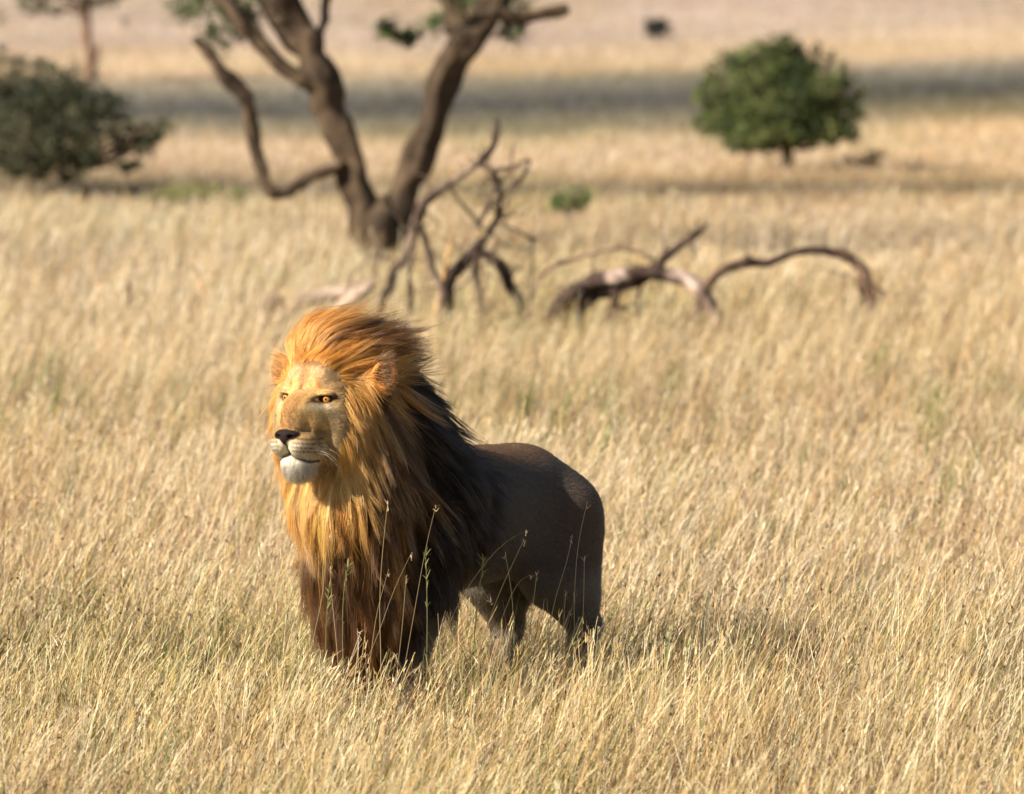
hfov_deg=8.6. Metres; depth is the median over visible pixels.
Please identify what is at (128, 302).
dry stalk
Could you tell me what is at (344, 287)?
fallen log
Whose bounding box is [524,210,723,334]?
fallen log
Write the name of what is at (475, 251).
dead branch
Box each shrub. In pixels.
[138,180,250,207]
[541,184,596,225]
[641,16,674,40]
[841,150,886,168]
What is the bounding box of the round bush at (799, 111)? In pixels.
[687,28,868,170]
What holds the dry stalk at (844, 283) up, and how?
on the ground at (578, 40)
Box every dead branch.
[364,118,537,334]
[399,222,542,335]
[525,242,660,328]
[689,225,911,333]
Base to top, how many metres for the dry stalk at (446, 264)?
0.826 m
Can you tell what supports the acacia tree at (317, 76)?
on the ground at (578, 40)
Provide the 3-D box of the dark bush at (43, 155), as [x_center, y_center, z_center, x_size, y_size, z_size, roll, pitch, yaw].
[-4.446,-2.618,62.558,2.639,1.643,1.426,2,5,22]
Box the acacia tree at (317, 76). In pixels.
[159,0,569,262]
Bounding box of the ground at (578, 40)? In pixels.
[0,0,1023,793]
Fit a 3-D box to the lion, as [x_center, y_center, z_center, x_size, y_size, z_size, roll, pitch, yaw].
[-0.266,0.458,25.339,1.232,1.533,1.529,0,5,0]
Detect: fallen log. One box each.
[256,227,378,330]
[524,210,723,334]
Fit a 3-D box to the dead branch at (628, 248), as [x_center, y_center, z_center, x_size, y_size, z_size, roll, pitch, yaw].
[0.517,-0.658,45.177,0.945,0.743,0.158,0,5,0]
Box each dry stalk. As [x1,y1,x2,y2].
[120,283,136,330]
[192,245,212,324]
[433,227,454,325]
[827,276,846,331]
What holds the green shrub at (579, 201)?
on the ground at (578, 40)
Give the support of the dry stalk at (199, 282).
on the ground at (578, 40)
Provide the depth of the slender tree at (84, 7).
91.58 m
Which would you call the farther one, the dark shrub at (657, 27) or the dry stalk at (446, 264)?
the dark shrub at (657, 27)
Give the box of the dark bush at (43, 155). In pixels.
[0,43,174,196]
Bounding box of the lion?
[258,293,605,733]
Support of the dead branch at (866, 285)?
on the ground at (578, 40)
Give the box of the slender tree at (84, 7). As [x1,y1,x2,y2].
[0,0,128,81]
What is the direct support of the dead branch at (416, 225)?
on the ground at (578, 40)
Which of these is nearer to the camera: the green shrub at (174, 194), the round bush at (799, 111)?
the green shrub at (174, 194)
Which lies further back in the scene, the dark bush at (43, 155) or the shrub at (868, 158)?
the shrub at (868, 158)
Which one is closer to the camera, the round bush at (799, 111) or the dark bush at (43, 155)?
the dark bush at (43, 155)

